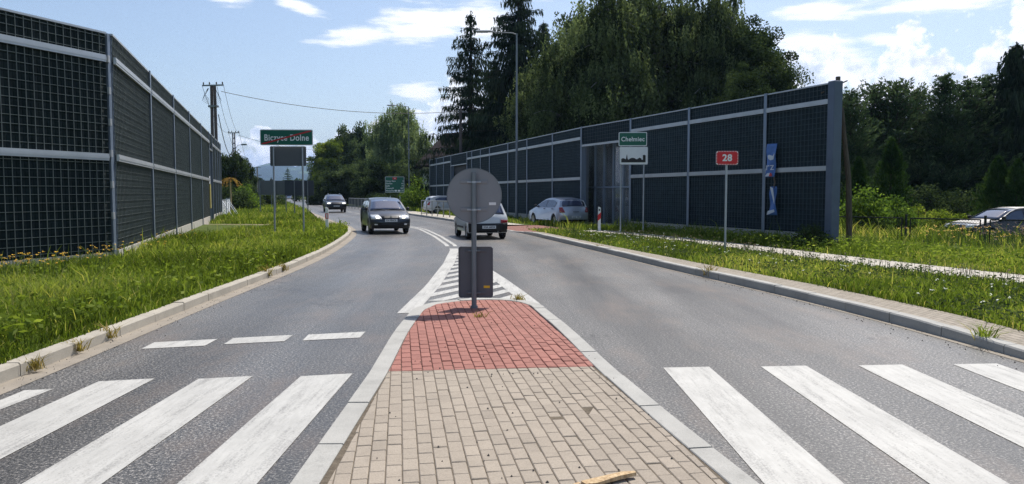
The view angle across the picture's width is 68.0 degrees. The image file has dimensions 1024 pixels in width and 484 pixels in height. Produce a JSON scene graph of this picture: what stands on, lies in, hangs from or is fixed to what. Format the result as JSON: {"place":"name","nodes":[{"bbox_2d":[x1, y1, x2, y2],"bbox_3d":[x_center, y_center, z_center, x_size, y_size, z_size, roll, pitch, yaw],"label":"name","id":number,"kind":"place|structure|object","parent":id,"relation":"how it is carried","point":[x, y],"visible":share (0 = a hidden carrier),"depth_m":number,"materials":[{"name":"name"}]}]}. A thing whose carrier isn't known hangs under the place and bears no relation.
{"place":"outdoors","nodes":[
{"label":"outdoors","id":0,"kind":"place"},
{"bbox_2d":[0,216,349,364],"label":"grass verge","id":1,"kind":"object","parent":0,"point":[205,226],"depth_m":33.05,"materials":[{"name":"plant"}]},
{"bbox_2d":[0,230,195,279],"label":"wildflowers","id":2,"kind":"object","parent":1,"relation":"on","point":[21,253],"visible":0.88,"depth_m":13.78,"materials":[{"name":"yellow plant"}]},
{"bbox_2d":[0,7,221,267],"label":"noise barrier","id":3,"kind":"object","parent":1,"relation":"on","point":[110,139],"visible":0.97,"depth_m":16.10,"materials":[{"name":"metal"}]},
{"bbox_2d":[260,129,312,231],"bbox_3d":[-8.553,-2.163,28.971,1.980,4.220,0.160,0,4,-3],"label":"town sign","id":4,"kind":"object","parent":1,"relation":"on","point":[287,155],"visible":1,"depth_m":28.90,"materials":[{"name":"metal"}]},
{"bbox_2d":[209,199,324,223],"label":"grass","id":5,"kind":"structure","parent":0,"point":[255,215],"depth_m":50.92,"materials":[{"name":"green plant"}]},
{"bbox_2d":[253,162,312,180],"bbox_3d":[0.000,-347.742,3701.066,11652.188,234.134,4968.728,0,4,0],"label":"hills","id":6,"kind":"structure","parent":0,"point":[265,171],"depth_m":4325.20,"materials":[{"name":"blue"}]},
{"bbox_2d":[292,197,588,224],"bbox_3d":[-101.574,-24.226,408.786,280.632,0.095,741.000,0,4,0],"label":"grass verge","id":7,"kind":"object","parent":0,"point":[450,215],"depth_m":58.71,"materials":[{"name":"plant"}]},
{"bbox_2d":[306,137,344,188],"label":"lime tree","id":8,"kind":"object","parent":7,"relation":"on","point":[327,152],"visible":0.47,"depth_m":147.47,"materials":[{"name":"green plant"}]},
{"bbox_2d":[305,181,361,204],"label":"bush","id":9,"kind":"object","parent":7,"relation":"on","point":[314,199],"visible":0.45,"depth_m":116.98,"materials":[{"name":"green plant"}]},
{"bbox_2d":[314,165,361,205],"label":"maple tree","id":10,"kind":"object","parent":7,"relation":"on","point":[335,178],"visible":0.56,"depth_m":117.13,"materials":[{"name":"green plant"}]},
{"bbox_2d":[317,157,364,184],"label":"maple tree","id":11,"kind":"object","parent":7,"relation":"on","point":[358,165],"visible":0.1,"depth_m":132.60,"materials":[{"name":"green plant"}]},
{"bbox_2d":[334,119,371,155],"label":"maple tree","id":12,"kind":"object","parent":7,"relation":"on","point":[358,135],"visible":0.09,"depth_m":151.45,"materials":[{"name":"green plant"}]},
{"bbox_2d":[350,169,374,207],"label":"maple tree","id":13,"kind":"object","parent":7,"relation":"on","point":[356,189],"visible":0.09,"depth_m":108.63,"materials":[{"name":"green plant"}]},
{"bbox_2d":[336,138,389,171],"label":"maple tree","id":14,"kind":"object","parent":7,"relation":"on","point":[359,151],"visible":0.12,"depth_m":136.46,"materials":[{"name":"green plant"}]},
{"bbox_2d":[359,156,420,199],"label":"maple tree","id":15,"kind":"object","parent":7,"relation":"on","point":[376,175],"visible":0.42,"depth_m":102.17,"materials":[{"name":"green plant"}]},
{"bbox_2d":[361,99,434,196],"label":"willow tree","id":16,"kind":"object","parent":7,"relation":"on","point":[388,135],"visible":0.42,"depth_m":109.04,"materials":[{"name":"green plant"}]},
{"bbox_2d":[384,169,420,200],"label":"maple tree","id":17,"kind":"object","parent":7,"relation":"on","point":[404,175],"visible":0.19,"depth_m":96.82,"materials":[{"name":"green plant"}]},
{"bbox_2d":[397,176,429,207],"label":"bush","id":18,"kind":"object","parent":7,"relation":"on","point":[414,197],"visible":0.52,"depth_m":83.27,"materials":[{"name":"green plant"}]},
{"bbox_2d":[423,195,448,213],"bbox_3d":[-5.166,-3.087,62.423,4.356,1.480,1.944,-1,4,-22],"label":"parked car","id":19,"kind":"object","parent":7,"relation":"on","point":[440,198],"visible":0.42,"depth_m":61.30,"materials":[{"name":"white paint"}]},
{"bbox_2d":[413,133,458,197],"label":"house","id":20,"kind":"structure","parent":7,"relation":"on","point":[435,146],"depth_m":102.94,"materials":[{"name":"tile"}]},
{"bbox_2d":[408,11,497,194],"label":"spruce tree","id":21,"kind":"object","parent":7,"relation":"on","point":[466,93],"visible":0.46,"depth_m":78.30,"materials":[{"name":"green plant"}]},
{"bbox_2d":[457,109,466,152],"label":"utility pole","id":22,"kind":"object","parent":7,"relation":"on","point":[460,111],"visible":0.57,"depth_m":67.92,"materials":[{"name":"brown wood"}]},
{"bbox_2d":[221,91,456,113],"bbox_3d":[-13.099,-11.121,62.170,20.530,0.895,0.040,-2,4,-34],"label":"overhead cable","id":23,"kind":"object","parent":22,"relation":"attached to","point":[339,110],"visible":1,"depth_m":61.59,"materials":[{"name":"black rubber"}]},
{"bbox_2d":[476,30,517,217],"bbox_3d":[-0.912,-6.984,46.652,2.595,11.850,0.320,0,4,0],"label":"street lamp","id":24,"kind":"object","parent":7,"relation":"on","point":[516,168],"visible":0.94,"depth_m":46.57,"materials":[{"name":"metal"}]},
{"bbox_2d":[455,0,548,149],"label":"spruce tree","id":25,"kind":"object","parent":7,"relation":"on","point":[500,83],"visible":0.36,"depth_m":71.91,"materials":[{"name":"green plant"}]},
{"bbox_2d":[404,205,621,229],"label":"grass","id":26,"kind":"structure","parent":7,"relation":"on","point":[574,225],"depth_m":38.64,"materials":[{"name":"green plant"}]},
{"bbox_2d":[492,71,566,143],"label":"birch tree","id":27,"kind":"object","parent":7,"relation":"on","point":[523,123],"visible":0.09,"depth_m":65.70,"materials":[{"name":"green plant"}]},
{"bbox_2d":[529,20,551,73],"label":"spruce tree","id":28,"kind":"object","parent":7,"relation":"on","point":[541,28],"visible":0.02,"depth_m":78.60,"materials":[{"name":"green plant"}]},
{"bbox_2d":[508,23,606,142],"bbox_3d":[4.253,-8.491,62.322,9.757,18.337,10.238,1,4,16],"label":"birch tree","id":29,"kind":"object","parent":7,"relation":"on","point":[552,67],"visible":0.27,"depth_m":59.67,"materials":[{"name":"green plant"}]},
{"bbox_2d":[529,197,587,223],"bbox_3d":[2.407,-1.639,40.161,1.921,1.480,4.046,-2,4,-25],"label":"parked car","id":30,"kind":"object","parent":7,"relation":"on","point":[571,209],"visible":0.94,"depth_m":38.69,"materials":[{"name":"silver paint"}]},
{"bbox_2d":[484,0,668,147],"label":"birch tree","id":31,"kind":"object","parent":7,"relation":"on","point":[578,15],"visible":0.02,"depth_m":64.83,"materials":[{"name":"green plant"}]},
{"bbox_2d":[552,0,683,131],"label":"birch tree","id":32,"kind":"object","parent":7,"relation":"on","point":[615,30],"visible":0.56,"depth_m":56.76,"materials":[{"name":"green plant"}]},
{"bbox_2d":[429,80,842,241],"bbox_3d":[0.499,-3.953,49.895,1.180,5.350,56.385,-1,4,-19],"label":"noise barrier","id":33,"kind":"object","parent":7,"relation":"on","point":[684,180],"visible":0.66,"depth_m":29.26,"materials":[{"name":"metal"}]},
{"bbox_2d":[765,143,776,214],"bbox_3d":[8.807,-2.126,25.838,0.116,2.421,0.586,-1,4,-21],"label":"torn banner","id":34,"kind":"object","parent":33,"relation":"hanging from","point":[771,160],"visible":1,"depth_m":25.77,"materials":[{"name":"blue fabric"}]},
{"bbox_2d":[619,0,721,119],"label":"birch tree","id":35,"kind":"object","parent":7,"relation":"on","point":[664,18],"visible":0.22,"depth_m":59.40,"materials":[{"name":"green plant"}]},
{"bbox_2d":[650,21,712,109],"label":"ash tree","id":36,"kind":"object","parent":7,"relation":"on","point":[667,66],"visible":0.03,"depth_m":61.10,"materials":[{"name":"green plant"}]},
{"bbox_2d":[667,0,748,109],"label":"birch tree","id":37,"kind":"object","parent":7,"relation":"on","point":[718,19],"visible":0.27,"depth_m":57.68,"materials":[{"name":"green plant"}]},
{"bbox_2d":[712,61,775,102],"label":"ash tree","id":38,"kind":"object","parent":7,"relation":"on","point":[743,84],"visible":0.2,"depth_m":51.02,"materials":[{"name":"green plant"}]},
{"bbox_2d":[705,14,813,100],"bbox_3d":[18.597,-9.193,57.211,8.746,15.754,8.896,3,5,38],"label":"ash tree","id":39,"kind":"object","parent":7,"relation":"on","point":[756,49],"visible":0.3,"depth_m":55.84,"materials":[{"name":"green plant"}]},
{"bbox_2d":[840,156,874,219],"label":"thuja tree","id":40,"kind":"object","parent":7,"relation":"on","point":[859,172],"visible":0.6,"depth_m":39.65,"materials":[{"name":"green plant"}]},
{"bbox_2d":[840,84,894,201],"bbox_3d":[22.881,-5.939,51.607,6.183,9.343,5.668,3,5,41],"label":"pine tree","id":41,"kind":"object","parent":7,"relation":"on","point":[852,120],"visible":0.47,"depth_m":50.92,"materials":[{"name":"green plant"}]},
{"bbox_2d":[842,79,917,187],"bbox_3d":[26.364,-6.690,55.892,7.547,10.367,6.918,-1,4,-21],"label":"pine tree","id":42,"kind":"object","parent":7,"relation":"on","point":[873,92],"visible":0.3,"depth_m":54.56,"materials":[{"name":"green plant"}]},
{"bbox_2d":[869,137,919,213],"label":"thuja tree","id":43,"kind":"object","parent":7,"relation":"on","point":[893,160],"visible":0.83,"depth_m":40.56,"materials":[{"name":"green plant"}]},
{"bbox_2d":[855,76,955,203],"bbox_3d":[27.484,-6.656,54.922,8.278,10.424,7.588,-1,4,-8],"label":"pine tree","id":44,"kind":"object","parent":7,"relation":"on","point":[895,93],"visible":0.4,"depth_m":53.49,"materials":[{"name":"green plant"}]},
{"bbox_2d":[884,81,939,187],"bbox_3d":[30.421,-6.798,57.646,6.914,10.361,7.542,-1,4,-15],"label":"pine tree","id":45,"kind":"object","parent":7,"relation":"on","point":[923,112],"visible":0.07,"depth_m":56.86,"materials":[{"name":"green plant"}]},
{"bbox_2d":[882,182,963,217],"bbox_3d":[25.695,-2.473,48.136,6.055,2.608,3.406,-1,4,-20],"label":"shrub","id":46,"kind":"object","parent":7,"relation":"on","point":[925,199],"visible":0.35,"depth_m":47.83,"materials":[{"name":"green plant"}]},
{"bbox_2d":[839,200,1023,249],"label":"grass","id":47,"kind":"structure","parent":7,"relation":"on","point":[893,233],"depth_m":26.95,"materials":[{"name":"green plant"}]},
{"bbox_2d":[903,72,986,211],"bbox_3d":[30.494,-6.681,53.589,5.839,10.572,5.820,-1,4,-9],"label":"spruce tree","id":48,"kind":"object","parent":7,"relation":"on","point":[946,118],"visible":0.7,"depth_m":52.80,"materials":[{"name":"green plant"}]},
{"bbox_2d":[927,187,988,218],"bbox_3d":[28.678,-2.267,46.976,6.254,2.346,4.112,0,4,0],"label":"shrub","id":49,"kind":"object","parent":7,"relation":"on","point":[963,209],"visible":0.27,"depth_m":46.53,"materials":[{"name":"green plant"}]},
{"bbox_2d":[907,74,1023,210],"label":"pine tree","id":50,"kind":"object","parent":7,"relation":"on","point":[969,93],"visible":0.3,"depth_m":53.26,"materials":[{"name":"green plant"}]},
{"bbox_2d":[966,155,1014,215],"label":"thuja tree","id":51,"kind":"object","parent":7,"relation":"on","point":[996,175],"visible":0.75,"depth_m":41.68,"materials":[{"name":"green plant"}]},
{"bbox_2d":[978,42,1023,187],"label":"spruce tree","id":52,"kind":"object","parent":7,"relation":"on","point":[1010,84],"visible":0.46,"depth_m":52.88,"materials":[{"name":"green plant"}]},
{"bbox_2d":[990,158,1023,207],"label":"thuja tree","id":53,"kind":"object","parent":7,"relation":"on","point":[1015,180],"visible":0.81,"depth_m":40.67,"materials":[{"name":"green plant"}]},
{"bbox_2d":[407,211,521,224],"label":"pavement","id":54,"kind":"structure","parent":0,"point":[435,215],"depth_m":55.80,"materials":[{"name":"grey concrete"}]},
{"bbox_2d":[385,177,403,196],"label":"direction sign","id":55,"kind":"object","parent":54,"relation":"on","point":[394,184],"visible":1,"depth_m":74.77,"materials":[{"name":"metal"}]},
{"bbox_2d":[421,200,449,216],"bbox_3d":[-5.525,-2.359,54.359,0.070,1.225,6.987,-1,4,-22],"label":"pedestrian railing","id":56,"kind":"object","parent":54,"relation":"on","point":[432,208],"visible":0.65,"depth_m":54.79,"materials":[{"name":"metal"}]},
{"bbox_2d":[0,196,1023,483],"bbox_3d":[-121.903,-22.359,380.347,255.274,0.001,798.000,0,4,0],"label":"road","id":57,"kind":"structure","parent":0,"point":[640,326],"depth_m":8.16,"materials":[{"name":"grey asphalt"}]},
{"bbox_2d":[0,226,350,383],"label":"kerb","id":58,"kind":"structure","parent":57,"relation":"on","point":[13,368],"depth_m":9.65,"materials":[{"name":"grey concrete"}]},
{"bbox_2d":[23,351,51,371],"bbox_3d":[-4.550,1.143,7.269,0.269,0.142,0.401,2,4,29],"label":"weed tuft","id":59,"kind":"object","parent":58,"relation":"on","point":[36,364],"visible":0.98,"depth_m":7.24,"materials":[{"name":"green plant"}]},
{"bbox_2d":[0,226,356,394],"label":"gutter","id":60,"kind":"object","parent":57,"relation":"on","point":[10,385],"visible":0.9,"depth_m":9.25,"materials":[{"name":"grey concrete"}]},
{"bbox_2d":[323,194,346,211],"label":"oncoming car","id":61,"kind":"object","parent":57,"relation":"on","point":[334,201],"visible":0.95,"depth_m":70.09,"materials":[{"name":"black paint"}]},
{"bbox_2d":[360,194,409,233],"bbox_3d":[-5.716,-1.290,33.973,1.944,1.685,4.228,-1,4,-17],"label":"oncoming car","id":62,"kind":"object","parent":57,"relation":"on","point":[383,213],"visible":1,"depth_m":32.73,"materials":[{"name":"grey paint"}]},
{"bbox_2d":[454,204,507,238],"bbox_3d":[-1.277,-0.905,29.991,1.740,1.420,3.415,-1,4,-14],"label":"departing car","id":63,"kind":"object","parent":57,"relation":"on","point":[496,222],"visible":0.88,"depth_m":28.59,"materials":[{"name":"white paint"}]},
{"bbox_2d":[0,213,1023,483],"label":"road marking","id":64,"kind":"object","parent":57,"relation":"on","point":[252,451],"visible":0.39,"depth_m":5.70,"materials":[{"name":"paint"}]},
{"bbox_2d":[18,274,1016,482],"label":"gravel","id":65,"kind":"structure","parent":57,"relation":"on","point":[547,481],"depth_m":8.29,"materials":[{"name":"grey gravel"}]},
{"bbox_2d":[290,298,758,483],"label":"island kerb","id":66,"kind":"structure","parent":57,"relation":"on","point":[318,462],"depth_m":5.90,"materials":[{"name":"grey concrete"}]},
{"bbox_2d":[320,329,728,483],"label":"traffic island","id":67,"kind":"object","parent":57,"relation":"on","point":[337,460],"visible":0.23,"depth_m":5.29,"materials":[{"name":"brick"}]},
{"bbox_2d":[447,168,501,308],"bbox_3d":[-0.546,-0.021,10.931,0.792,2.081,0.140,0,4,2],"label":"island sign","id":68,"kind":"object","parent":67,"relation":"on","point":[474,196],"visible":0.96,"depth_m":10.93,"materials":[{"name":"metal"}]},
{"bbox_2d":[388,300,593,371],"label":"island paving","id":69,"kind":"structure","parent":67,"relation":"on","point":[466,341],"depth_m":8.50,"materials":[{"name":"red brick"}]},
{"bbox_2d":[328,366,723,483],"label":"island paving","id":70,"kind":"structure","parent":67,"relation":"on","point":[643,445],"depth_m":5.28,"materials":[{"name":"beige brick"}]},
{"bbox_2d":[581,471,635,483],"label":"wood plank","id":71,"kind":"object","parent":70,"relation":"on","point":[608,478],"visible":1,"depth_m":4.41,"materials":[{"name":"beige wood"}]},
{"bbox_2d":[408,213,1023,358],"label":"kerb","id":72,"kind":"structure","parent":57,"relation":"on","point":[960,334],"depth_m":11.39,"materials":[{"name":"grey concrete"}]},
{"bbox_2d":[961,319,1012,339],"bbox_3d":[5.272,0.983,8.493,0.602,0.306,0.632,0,4,0],"label":"weed tuft","id":73,"kind":"object","parent":72,"relation":"on","point":[981,333],"visible":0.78,"depth_m":8.47,"materials":[{"name":"green plant"}]},
{"bbox_2d":[520,233,1023,362],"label":"gutter","id":74,"kind":"object","parent":57,"relation":"on","point":[966,344],"visible":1,"depth_m":10.62,"materials":[{"name":"grey concrete"}]},
{"bbox_2d":[0,0,1023,166],"label":"sky","id":75,"kind":"structure","parent":0,"point":[360,56],"materials":[{"name":"blue"}]},
{"bbox_2d":[507,225,571,231],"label":"driveway","id":76,"kind":"structure","parent":0,"point":[517,228],"depth_m":36.73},
{"bbox_2d":[523,225,1023,331],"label":"grass verge","id":77,"kind":"object","parent":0,"point":[808,282],"depth_m":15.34,"materials":[{"name":"plant"}]},
{"bbox_2d":[716,151,737,248],"bbox_3d":[5.861,-1.011,20.805,0.600,2.950,0.115,0,4,3],"label":"road number sign","id":78,"kind":"object","parent":77,"relation":"on","point":[726,158],"visible":1,"depth_m":20.68,"materials":[{"name":"metal"}]},
{"bbox_2d":[584,228,1017,312],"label":"wildflowers","id":79,"kind":"object","parent":77,"relation":"on","point":[1009,297],"visible":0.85,"depth_m":14.96,"materials":[{"name":"white plant"}]},
{"bbox_2d":[603,230,1020,285],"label":"wildflowers","id":80,"kind":"object","parent":77,"relation":"on","point":[673,238],"visible":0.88,"depth_m":17.57,"materials":[{"name":"plant"}]},
{"bbox_2d":[537,232,1023,345],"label":"paver strip","id":81,"kind":"object","parent":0,"point":[1015,336],"visible":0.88,"depth_m":11.18,"materials":[{"name":"grey concrete"}]},
{"bbox_2d":[584,230,1023,282],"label":"path","id":82,"kind":"structure","parent":0,"point":[892,263],"depth_m":18.34,"materials":[{"name":"grey concrete"}]},
{"bbox_2d":[594,217,1023,274],"bbox_3d":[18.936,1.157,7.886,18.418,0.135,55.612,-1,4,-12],"label":"grass verge","id":83,"kind":"object","parent":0,"point":[886,255],"depth_m":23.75,"materials":[{"name":"plant"}]},
{"bbox_2d":[619,132,647,232],"bbox_3d":[4.927,-2.318,30.944,1.190,4.280,0.113,0,4,4],"label":"town sign","id":84,"kind":"object","parent":83,"relation":"on","point":[638,155],"visible":1,"depth_m":30.81,"materials":[{"name":"metal"}]},
{"bbox_2d":[787,222,838,246],"bbox_3d":[9.215,-0.178,23.254,1.430,0.861,1.174,0,4,0],"label":"shrub","id":85,"kind":"object","parent":83,"relation":"on","point":[813,231],"visible":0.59,"depth_m":23.12,"materials":[{"name":"green plant"}]},
{"bbox_2d":[842,107,851,240],"bbox_3d":[10.551,-1.968,23.953,0.536,4.507,0.190,-2,4,-25],"label":"leaning trunk","id":86,"kind":"object","parent":83,"relation":"on","point":[848,190],"visible":0.76,"depth_m":23.92,"materials":[{"name":"brown wood"}]},
{"bbox_2d":[839,183,896,232],"bbox_3d":[15.367,-1.391,32.994,2.479,2.349,2.906,2,4,25],"label":"shrub","id":87,"kind":"object","parent":83,"relation":"on","point":[867,209],"visible":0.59,"depth_m":32.51,"materials":[{"name":"green plant"}]},
{"bbox_2d":[839,214,1023,244],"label":"wire fence","id":88,"kind":"object","parent":83,"relation":"on","point":[953,219],"visible":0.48,"depth_m":25.71,"materials":[{"name":"grey metal"}]},
{"bbox_2d":[898,224,1022,248],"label":"wildflowers","id":89,"kind":"object","parent":83,"relation":"on","point":[964,228],"visible":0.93,"depth_m":22.36,"materials":[{"name":"yellow plant"}]},
{"bbox_2d":[904,223,1023,249],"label":"wildflowers","id":90,"kind":"object","parent":83,"relation":"on","point":[983,237],"visible":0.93,"depth_m":22.31,"materials":[{"name":"plant"}]},
{"bbox_2d":[952,73,1019,199],"bbox_3d":[34.718,-6.916,55.549,7.163,10.807,7.140,0,4,0],"label":"spruce tree","id":91,"kind":"object","parent":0,"point":[992,82],"visible":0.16,"depth_m":54.71,"materials":[{"name":"green plant"}]},
{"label":"grass verge","id":92,"kind":"structure","parent":0,"visible":0},
{"bbox_2d":[588,142,628,226],"bbox_3d":[5.103,-2.799,37.911,0.190,4.600,7.800,-2,4,-23],"label":"clear screen","id":93,"kind":"object","parent":92,"relation":"on","point":[604,179],"visible":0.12,"depth_m":38.59,"materials":[{"name":"glass"}]},
{"bbox_2d":[881,194,925,231],"bbox_3d":[16.703,-1.184,33.547,2.779,1.871,2.458,0,4,0],"label":"shrub","id":94,"kind":"object","parent":92,"relation":"on","point":[900,211],"visible":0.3,"depth_m":33.10,"materials":[{"name":"green plant"}]},
{"bbox_2d":[907,202,950,227],"bbox_3d":[18.799,-1.088,34.988,2.696,1.500,2.368,0,4,0],"label":"shrub","id":95,"kind":"object","parent":92,"relation":"on","point":[918,211],"visible":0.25,"depth_m":34.58,"materials":[{"name":"green plant"}]},
{"bbox_2d":[922,209,966,221],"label":"shrub","id":96,"kind":"object","parent":92,"relation":"on","point":[956,216],"visible":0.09,"depth_m":36.74,"materials":[{"name":"green plant"}]},
{"bbox_3d":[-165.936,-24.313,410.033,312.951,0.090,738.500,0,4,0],"label":"grass verge","id":97,"kind":"structure","parent":0,"visible":0},
{"bbox_2d":[202,82,223,140],"bbox_3d":[-22.208,-6.734,56.642,1.700,10.291,0.433,1,4,10],"label":"utility pole","id":98,"kind":"object","parent":97,"relation":"on","point":[213,113],"visible":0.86,"depth_m":56.40,"materials":[{"name":"brown wood"}]},
{"bbox_2d":[221,149,252,192],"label":"maple tree","id":99,"kind":"object","parent":97,"relation":"on","point":[228,164],"visible":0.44,"depth_m":90.67,"materials":[{"name":"green plant"}]},
{"bbox_2d":[222,184,256,209],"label":"bush","id":100,"kind":"object","parent":97,"relation":"on","point":[238,196],"visible":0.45,"depth_m":71.40,"materials":[{"name":"green plant"}]},
{"bbox_2d":[231,153,255,193],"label":"maple tree","id":101,"kind":"object","parent":97,"relation":"on","point":[251,174],"visible":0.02,"depth_m":103.88,"materials":[{"name":"green plant"}]},
{"bbox_2d":[232,183,259,209],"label":"bush","id":102,"kind":"object","parent":97,"relation":"on","point":[256,201],"visible":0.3,"depth_m":73.77,"materials":[{"name":"green plant"}]},
{"bbox_2d":[256,192,285,204],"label":"bush","id":103,"kind":"object","parent":97,"relation":"on","point":[267,198],"visible":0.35,"depth_m":95.55,"materials":[{"name":"green plant"}]},
{"bbox_2d":[258,181,286,212],"bbox_3d":[-18.995,-3.424,60.372,2.250,2.910,0.134,-1,4,-8],"label":"sign board","id":104,"kind":"object","parent":97,"relation":"on","point":[265,187],"visible":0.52,"depth_m":60.32,"materials":[{"name":"metal"}]},
{"bbox_2d":[285,180,313,212],"bbox_3d":[-16.195,-3.248,57.878,2.150,2.875,0.134,-1,4,-8],"label":"sign board","id":105,"kind":"object","parent":97,"relation":"on","point":[293,188],"visible":0.9,"depth_m":57.84,"materials":[{"name":"metal"}]},
{"label":"ground","id":106,"kind":"structure","parent":0,"visible":0},
{"bbox_2d":[944,207,1023,235],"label":"derelict car","id":107,"kind":"object","parent":106,"relation":"on","point":[1006,213],"visible":0.35,"depth_m":30.46,"materials":[{"name":"silver paint"}]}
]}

